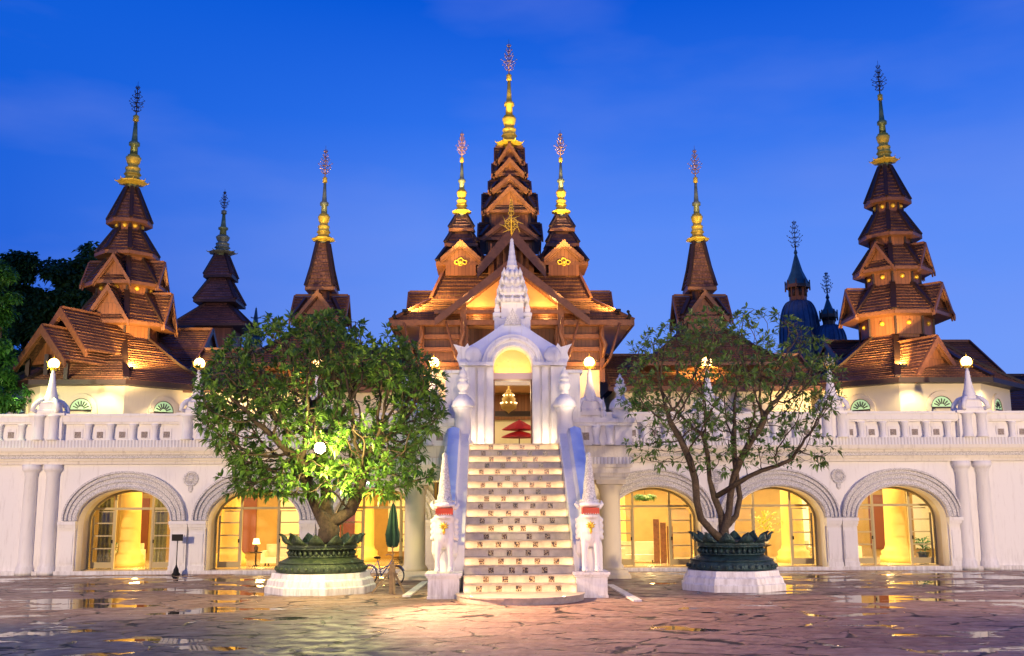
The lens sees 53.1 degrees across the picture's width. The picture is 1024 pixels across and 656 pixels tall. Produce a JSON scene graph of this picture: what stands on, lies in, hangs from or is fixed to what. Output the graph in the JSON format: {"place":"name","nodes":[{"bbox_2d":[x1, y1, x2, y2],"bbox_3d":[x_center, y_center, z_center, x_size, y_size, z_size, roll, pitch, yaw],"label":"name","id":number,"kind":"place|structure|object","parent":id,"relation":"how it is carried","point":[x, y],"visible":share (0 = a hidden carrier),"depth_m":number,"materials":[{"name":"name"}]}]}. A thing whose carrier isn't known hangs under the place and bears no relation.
{"place":"outdoors","nodes":[
{"label":"outdoors","id":0,"kind":"place"},
{"bbox_2d":[115,543,145,559],"bbox_3d":[-17.413,10.221,46.344,1.380,0.900,0.880,0,-10,-1],"label":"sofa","id":1,"kind":"object","parent":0,"point":[143,550],"visible":0.04,"depth_m":46.64,"materials":[{"name":"beige fabric"}]},
{"bbox_2d":[0,569,1023,655],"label":"ground","id":2,"kind":"structure","parent":0,"point":[979,612],"depth_m":24.48,"materials":[{"name":"grey stone"}]},
{"bbox_2d":[0,259,25,413],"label":"broadleaf tree","id":3,"kind":"object","parent":2,"relation":"on","point":[8,301],"visible":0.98,"depth_m":46.01,"materials":[{"name":"green plant"}]},
{"bbox_2d":[0,249,63,395],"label":"broadleaf tree","id":4,"kind":"object","parent":2,"relation":"on","point":[22,330],"visible":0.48,"depth_m":55.98,"materials":[{"name":"green plant"}]},
{"bbox_2d":[18,241,178,351],"bbox_3d":[-23.831,3.774,58.095,10.806,17.978,6.467,0,-10,-1],"label":"broadleaf tree","id":5,"kind":"object","parent":2,"relation":"on","point":[67,291],"visible":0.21,"depth_m":57.49,"materials":[{"name":"green plant"}]},
{"bbox_2d":[172,534,182,574],"bbox_3d":[-13.423,9.074,40.990,0.362,1.600,0.362,-10,-13,43],"label":"notice stand","id":6,"kind":"object","parent":2,"relation":"on","point":[177,537],"visible":1,"depth_m":41.05,"materials":[{"name":"black metal"}]},
{"bbox_2d":[0,412,438,575],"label":"arcade wing","id":7,"kind":"structure","parent":2,"relation":"on","point":[64,477],"depth_m":42.15,"materials":[{"name":"white paint"}]},
{"bbox_2d":[30,354,69,413],"bbox_3d":[-19.209,2.344,42.800,1.224,2.524,1.224,0,-10,-1],"label":"lamp pinnacle","id":8,"kind":"object","parent":7,"relation":"on","point":[50,402],"visible":0.98,"depth_m":42.52,"materials":[{"name":"beige"}]},
{"bbox_2d":[96,497,113,561],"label":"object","id":9,"kind":"object","parent":7,"relation":"hanging from","point":[105,529],"visible":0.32,"depth_m":44.14,"materials":[{"name":"fabric"}]},
{"bbox_2d":[153,498,167,561],"bbox_3d":[-15.193,8.725,44.205,0.560,3.000,0.148,0,-10,-1],"label":"curtain","id":10,"kind":"object","parent":7,"relation":"hanging from","point":[159,555],"visible":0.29,"depth_m":44.16,"materials":[{"name":"fabric"}]},
{"bbox_2d":[179,355,206,412],"bbox_3d":[-13.140,2.334,42.915,1.224,2.524,1.224,0,-10,-1],"label":"lamp pinnacle","id":11,"kind":"object","parent":7,"relation":"on","point":[190,401],"visible":0.47,"depth_m":42.44,"materials":[{"name":"beige"}]},
{"bbox_2d":[249,552,261,565],"bbox_3d":[-11.073,9.981,44.251,0.560,0.600,0.560,0,-10,-1],"label":"side table","id":12,"kind":"object","parent":7,"relation":"on","point":[255,557],"visible":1,"depth_m":44.19,"materials":[{"name":"brown wood"}]},
{"bbox_2d":[253,538,259,551],"bbox_3d":[-11.076,9.405,44.350,0.340,0.570,0.340,0,-10,-1],"label":"table lamp","id":13,"kind":"object","parent":12,"relation":"on","point":[256,541],"visible":1,"depth_m":44.27,"materials":[{"name":"white fabric"}]},
{"bbox_2d":[260,544,287,565],"bbox_3d":[-10.281,9.903,44.705,1.180,0.900,0.880,0,-10,-1],"label":"sofa","id":14,"kind":"object","parent":7,"relation":"on","point":[268,555],"visible":0.51,"depth_m":44.91,"materials":[{"name":"beige fabric"}]},
{"bbox_2d":[304,362,331,408],"bbox_3d":[-8.161,2.326,43.009,1.224,2.524,1.224,0,-10,-1],"label":"lamp pinnacle","id":15,"kind":"object","parent":7,"relation":"on","point":[316,377],"visible":0.11,"depth_m":42.81,"materials":[{"name":"beige"}]},
{"bbox_2d":[383,493,404,500],"bbox_3d":[-5.082,6.819,44.296,1.151,1.411,1.148,0,-10,-1],"label":"hanging fern","id":16,"kind":"object","parent":7,"relation":"hanging from","point":[398,499],"visible":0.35,"depth_m":44.00,"materials":[{"name":"green plant"}]},
{"bbox_2d":[264,570,375,595],"bbox_3d":[-6.114,8.109,32.791,3.252,0.640,3.252,7,-12,-36],"label":"planter pedestal","id":17,"kind":"object","parent":2,"relation":"on","point":[287,584],"visible":0.78,"depth_m":31.47,"materials":[{"name":"white stone"}]},
{"bbox_2d":[274,532,367,573],"bbox_3d":[-6.118,7.210,32.947,2.959,1.185,2.945,0,-10,-1],"label":"lotus planter","id":18,"kind":"object","parent":17,"relation":"on","point":[308,553],"visible":0.98,"depth_m":31.97,"materials":[{"name":"green metal"}]},
{"bbox_2d":[187,307,451,543],"bbox_3d":[-6.313,3.161,33.597,8.667,7.768,7.768,0,-10,-1],"label":"frangipani tree","id":19,"kind":"object","parent":18,"relation":"in","point":[302,468],"visible":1,"depth_m":32.45,"materials":[{"name":"green plant"}]},
{"bbox_2d":[315,433,331,452],"bbox_3d":[-5.649,3.485,30.882,0.320,0.677,1.958,0,-10,-1],"label":"globe lamp","id":20,"kind":"object","parent":19,"relation":"hanging from","point":[320,447],"visible":0.98,"depth_m":29.94,"materials":[{"name":"white glass"}]},
{"bbox_2d":[367,553,404,584],"bbox_3d":[-4.513,8.414,35.760,1.706,1.070,0.580,-4,-10,21],"label":"bicycle","id":21,"kind":"object","parent":2,"relation":"on","point":[387,566],"visible":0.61,"depth_m":35.70,"materials":[{"name":"blue paint"}]},
{"bbox_2d":[371,564,404,594],"bbox_3d":[-3.793,7.804,31.854,0.852,0.900,0.857,-8,-13,39],"label":"parasol stand","id":22,"kind":"object","parent":2,"relation":"on","point":[392,573],"visible":1,"depth_m":31.82,"materials":[{"name":"brown wood"}]},
{"bbox_2d":[385,500,399,563],"bbox_3d":[-3.742,6.691,32.108,0.452,2.580,0.454,0,-10,-1],"label":"closed parasol","id":23,"kind":"object","parent":22,"relation":"on","point":[392,535],"visible":1,"depth_m":32.07,"materials":[{"name":"green fabric"}]},
{"bbox_2d":[402,581,427,596],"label":"kerb","id":24,"kind":"structure","parent":2,"relation":"on","point":[415,589],"depth_m":32.73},
{"bbox_2d":[425,571,462,598],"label":"statue plinth","id":25,"kind":"structure","parent":2,"relation":"on","point":[443,585],"depth_m":29.94,"materials":[{"name":"white stone"}]},
{"bbox_2d":[430,452,459,572],"bbox_3d":[-2.026,5.549,30.924,0.900,3.550,1.386,0,-10,-1],"label":"guardian lion","id":26,"kind":"object","parent":25,"relation":"on","point":[444,532],"visible":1,"depth_m":30.39},
{"bbox_2d":[391,418,633,579],"bbox_3d":[0.002,6.667,40.125,9.160,5.920,4.466,0,-10,-1],"label":"stair podium","id":27,"kind":"object","parent":2,"relation":"on","point":[603,438],"visible":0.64,"depth_m":38.41,"materials":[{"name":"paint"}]},
{"bbox_2d":[395,379,416,417],"bbox_3d":[-4.034,2.599,38.959,0.890,1.740,0.890,0,-10,-1],"label":"urn finial","id":28,"kind":"object","parent":27,"relation":"on","point":[408,404],"visible":0.11,"depth_m":38.71,"materials":[{"name":"white paint"}]},
{"bbox_2d":[388,44,634,443],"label":"central pavilion","id":29,"kind":"structure","parent":27,"relation":"on","point":[456,305],"depth_m":49.90,"materials":[{"name":"beige paint"}]},
{"bbox_2d":[500,386,516,412],"bbox_3d":[-0.165,3.454,50.251,0.846,1.500,0.800,0,-10,-1],"label":"hanging chandelier","id":30,"kind":"object","parent":29,"relation":"hanging from","point":[508,403],"visible":0.98,"depth_m":49.98,"materials":[{"name":"gold metal"}]},
{"bbox_2d":[443,238,582,443],"bbox_3d":[0.016,0.484,40.431,5.440,8.410,1.632,0,-10,-1],"label":"entrance portal","id":31,"kind":"object","parent":27,"relation":"on","point":[512,347],"visible":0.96,"depth_m":39.74,"materials":[{"name":"white paint"}]},
{"bbox_2d":[581,411,600,417],"bbox_3d":[3.238,4.264,42.258,1.200,1.550,1.200,0,-10,-1],"label":"lamp pedestal","id":32,"kind":"object","parent":27,"relation":"on","point":[590,414],"visible":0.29,"depth_m":41.80,"materials":[{"name":"white paint"}]},
{"bbox_2d":[580,355,605,410],"bbox_3d":[3.229,2.281,42.600,1.224,2.524,1.224,0,-10,-1],"label":"lamp pinnacle","id":33,"kind":"object","parent":32,"relation":"on","point":[590,401],"visible":0.92,"depth_m":42.27,"materials":[{"name":"beige"}]},
{"bbox_2d":[601,399,605,417],"bbox_3d":[3.694,3.625,41.362,0.424,1.700,0.424,0,-10,-1],"label":"finial","id":34,"kind":"object","parent":27,"relation":"on","point":[603,412],"visible":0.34,"depth_m":41.34,"materials":[{"name":"white paint"}]},
{"bbox_2d":[609,374,631,417],"bbox_3d":[4.135,2.585,39.114,0.890,1.740,0.890,0,-10,-1],"label":"urn finial","id":35,"kind":"object","parent":27,"relation":"on","point":[618,411],"visible":0.81,"depth_m":38.81,"materials":[{"name":"white paint"}]},
{"bbox_2d":[440,426,602,604],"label":"entrance staircase","id":36,"kind":"structure","parent":2,"relation":"on","point":[516,513],"depth_m":33.27,"materials":[{"name":"stone"}]},
{"bbox_2d":[451,366,474,444],"bbox_3d":[-1.831,2.877,38.343,0.890,3.000,0.890,0,-10,-1],"label":"newel finial","id":37,"kind":"object","parent":36,"relation":"on","point":[462,405],"visible":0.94,"depth_m":38.04,"materials":[{"name":"white paint"}]},
{"bbox_2d":[553,366,576,444],"bbox_3d":[1.978,2.871,38.415,0.890,3.000,0.890,0,-10,-1],"label":"newel finial","id":38,"kind":"object","parent":36,"relation":"on","point":[564,405],"visible":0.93,"depth_m":38.12,"materials":[{"name":"white paint"}]},
{"bbox_2d":[572,569,609,597],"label":"statue plinth","id":39,"kind":"structure","parent":2,"relation":"on","point":[592,584],"depth_m":30.11,"materials":[{"name":"white stone"}]},
{"bbox_2d":[574,452,603,571],"bbox_3d":[2.331,5.559,31.105,0.900,3.550,1.386,0,-10,-1],"label":"guardian lion","id":40,"kind":"object","parent":39,"relation":"on","point":[589,527],"visible":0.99,"depth_m":30.56},
{"bbox_2d":[608,584,641,601],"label":"kerb","id":41,"kind":"structure","parent":2,"relation":"on","point":[628,595],"depth_m":30.88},
{"bbox_2d":[682,568,785,592],"bbox_3d":[7.128,8.105,33.141,3.215,0.640,3.215,-2,-10,8],"label":"planter pedestal","id":42,"kind":"object","parent":2,"relation":"on","point":[763,581],"visible":0.78,"depth_m":31.82,"materials":[{"name":"white stone"}]},
{"bbox_2d":[686,530,777,570],"bbox_3d":[7.124,7.206,33.296,2.919,1.185,2.905,0,-10,-1],"label":"lotus planter","id":43,"kind":"object","parent":42,"relation":"on","point":[734,550],"visible":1,"depth_m":32.34,"materials":[{"name":"green metal"}]},
{"bbox_2d":[614,302,849,540],"bbox_3d":[7.324,3.109,33.997,7.824,8.107,7.080,0,-10,-1],"label":"frangipani tree","id":44,"kind":"object","parent":43,"relation":"in","point":[727,520],"visible":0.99,"depth_m":33.38,"materials":[{"name":"green plant"}]},
{"bbox_2d":[595,410,1023,571],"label":"arcade wing","id":45,"kind":"structure","parent":2,"relation":"on","point":[886,489],"depth_m":42.75,"materials":[{"name":"white paint"}]},
{"bbox_2d":[621,541,653,561],"bbox_3d":[5.655,9.980,45.598,1.680,0.900,0.880,0,-10,-1],"label":"sofa","id":46,"kind":"object","parent":45,"relation":"on","point":[644,550],"visible":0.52,"depth_m":45.86,"materials":[{"name":"beige fabric"}]},
{"bbox_2d":[633,490,656,501],"bbox_3d":[5.754,6.837,44.499,1.150,1.482,1.156,0,-10,-1],"label":"hanging fern","id":47,"kind":"object","parent":45,"relation":"hanging from","point":[642,497],"visible":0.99,"depth_m":44.15,"materials":[{"name":"green plant"}]},
{"bbox_2d":[653,519,673,562],"bbox_3d":[6.663,9.380,45.091,0.860,1.900,0.030,0,-10,-1],"label":"folding screen","id":48,"kind":"object","parent":45,"relation":"on","point":[658,543],"visible":0.86,"depth_m":45.07,"materials":[{"name":"brown wood"}]},
{"bbox_2d":[692,357,723,410],"bbox_3d":[8.266,2.299,43.320,1.224,2.524,1.224,0,-10,-1],"label":"lamp pinnacle","id":49,"kind":"object","parent":45,"relation":"on","point":[712,394],"visible":0.35,"depth_m":43.05,"materials":[{"name":"beige"}]},
{"bbox_2d":[600,353,823,411],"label":"shingled hall","id":50,"kind":"structure","parent":45,"relation":"on","point":[607,394],"depth_m":49.41,"materials":[{"name":"beige paint"}]},
{"bbox_2d":[755,510,781,555],"bbox_3d":[11.503,9.291,45.809,1.846,2.273,1.476,0,-10,-1],"label":"flower arrangement","id":51,"kind":"object","parent":45,"relation":"on","point":[763,526],"visible":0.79,"depth_m":45.75,"materials":[{"name":"yellow plant"}]},
{"bbox_2d":[814,353,849,410],"bbox_3d":[13.485,2.291,43.419,1.224,2.524,1.224,0,-10,-1],"label":"lamp pinnacle","id":52,"kind":"object","parent":45,"relation":"on","point":[845,402],"visible":0.33,"depth_m":42.97,"materials":[{"name":"beige"}]},
{"bbox_2d":[913,536,933,556],"bbox_3d":[18.214,9.786,45.442,1.164,1.108,1.217,0,-10,-1],"label":"potted plant","id":53,"kind":"object","parent":45,"relation":"on","point":[923,554],"visible":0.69,"depth_m":45.29,"materials":[{"name":"green plant"}]},
{"bbox_2d":[950,353,990,410],"bbox_3d":[19.384,2.281,43.530,1.224,2.524,1.224,0,-10,-1],"label":"lamp pinnacle","id":54,"kind":"object","parent":45,"relation":"on","point":[969,399],"visible":1,"depth_m":43.26,"materials":[{"name":"beige"}]},
{"bbox_2d":[0,0,1023,412],"label":"sky","id":55,"kind":"structure","parent":0,"point":[777,103],"materials":[{"name":"blue"}]},
{"bbox_2d":[639,149,785,371],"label":"slim spire tower","id":56,"kind":"structure","parent":0,"point":[699,286],"depth_m":51.34,"materials":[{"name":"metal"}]},
{"bbox_2d":[805,541,815,558],"bbox_3d":[12.803,9.968,45.733,1.280,0.900,0.880,0,-10,-1],"label":"sofa","id":57,"kind":"object","parent":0,"point":[808,548],"visible":0.07,"depth_m":45.51,"materials":[{"name":"beige fabric"}]},
{"bbox_2d":[858,546,861,557],"bbox_3d":[15.085,10.135,46.762,1.480,0.900,0.880,0,-10,-1],"label":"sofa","id":58,"kind":"object","parent":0,"point":[860,551],"visible":0.04,"depth_m":46.33,"materials":[{"name":"beige fabric"}]},
{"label":"terrace floor","id":59,"kind":"structure","parent":0,"visible":0},
{"bbox_2d":[12,383,35,413],"bbox_3d":[-21.066,3.882,43.952,1.019,3.040,0.790,0,-10,-1],"label":"leafy shrub","id":60,"kind":"object","parent":59,"relation":"on","point":[26,392],"visible":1,"depth_m":44.08,"materials":[{"name":"green plant"}]},
{"bbox_2d":[0,86,204,413],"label":"octagonal tower house","id":61,"kind":"structure","parent":59,"relation":"on","point":[101,341],"depth_m":48.72,"materials":[{"name":"beige paint"}]},
{"bbox_2d":[158,328,217,367],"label":"shingled hall","id":62,"kind":"structure","parent":59,"relation":"on","point":[186,346],"depth_m":52.81,"materials":[{"name":"beige paint"}]},
{"bbox_2d":[177,192,259,347],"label":"stepped tower","id":63,"kind":"structure","parent":59,"relation":"on","point":[217,297],"depth_m":64.86,"materials":[{"name":"brown wood"}]},
{"bbox_2d":[248,308,262,347],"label":"distant spire","id":64,"kind":"structure","parent":59,"relation":"on","point":[255,317],"depth_m":83.67,"materials":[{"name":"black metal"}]},
{"bbox_2d":[183,347,423,412],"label":"shingled hall","id":65,"kind":"structure","parent":59,"relation":"on","point":[361,395],"depth_m":49.05,"materials":[{"name":"beige paint"}]},
{"bbox_2d":[236,149,381,371],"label":"slim spire tower","id":66,"kind":"structure","parent":65,"relation":"on","point":[321,285],"depth_m":51.35,"materials":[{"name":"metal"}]},
{"bbox_2d":[501,419,530,443],"bbox_3d":[0.331,4.915,46.354,1.640,1.610,1.560,0,-10,-1],"label":"red parasol","id":67,"kind":"object","parent":59,"relation":"on","point":[519,427],"visible":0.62,"depth_m":46.03,"materials":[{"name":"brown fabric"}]},
{"bbox_2d":[627,387,650,411],"bbox_3d":[5.612,3.955,44.975,1.277,2.987,1.005,7,-12,-38],"label":"leafy shrub","id":68,"kind":"object","parent":59,"relation":"on","point":[636,404],"visible":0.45,"depth_m":45.01,"materials":[{"name":"green plant"}]},
{"bbox_2d":[779,221,819,361],"bbox_3d":[17.457,0.699,62.018,2.490,14.967,2.489,0,-10,-1],"label":"domed turret","id":69,"kind":"object","parent":59,"relation":"on","point":[798,304],"visible":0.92,"depth_m":61.72,"materials":[{"name":"blue metal"}]},
{"bbox_2d":[788,286,806,296],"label":"lantern windows","id":70,"kind":"structure","parent":69,"relation":"in","point":[793,288],"depth_m":62.11,"materials":[{"name":"brown glass"}]},
{"bbox_2d":[815,272,846,355],"bbox_3d":[18.958,2.262,60.761,1.990,11.443,1.989,0,-10,-1],"label":"domed turret","id":71,"kind":"object","parent":59,"relation":"on","point":[829,328],"visible":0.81,"depth_m":60.79,"materials":[{"name":"blue metal"}]},
{"bbox_2d":[814,339,1005,372],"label":"shingled hall","id":72,"kind":"structure","parent":59,"relation":"on","point":[968,347],"depth_m":53.73,"materials":[{"name":"beige paint"}]},
{"bbox_2d":[810,61,1023,410],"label":"octagonal tower house","id":73,"kind":"structure","parent":59,"relation":"on","point":[894,311],"depth_m":50.42,"materials":[{"name":"beige paint"}]},
{"bbox_2d":[1008,374,1023,410],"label":"dark roof house","id":74,"kind":"structure","parent":59,"relation":"on","point":[1017,400],"depth_m":54.05,"materials":[{"name":"black paint"}]},
{"bbox_3d":[-3.251,4.275,42.135,1.180,1.550,1.200,0,-10,-1],"label":"lamp pedestal","id":75,"kind":"object","parent":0,"visible":0},
{"bbox_2d":[418,355,444,409],"bbox_3d":[-3.250,2.291,42.477,1.224,2.524,1.224,0,-10,-1],"label":"lamp pinnacle","id":76,"kind":"object","parent":75,"relation":"on","point":[437,361],"visible":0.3,"depth_m":42.42,"materials":[{"name":"beige"}]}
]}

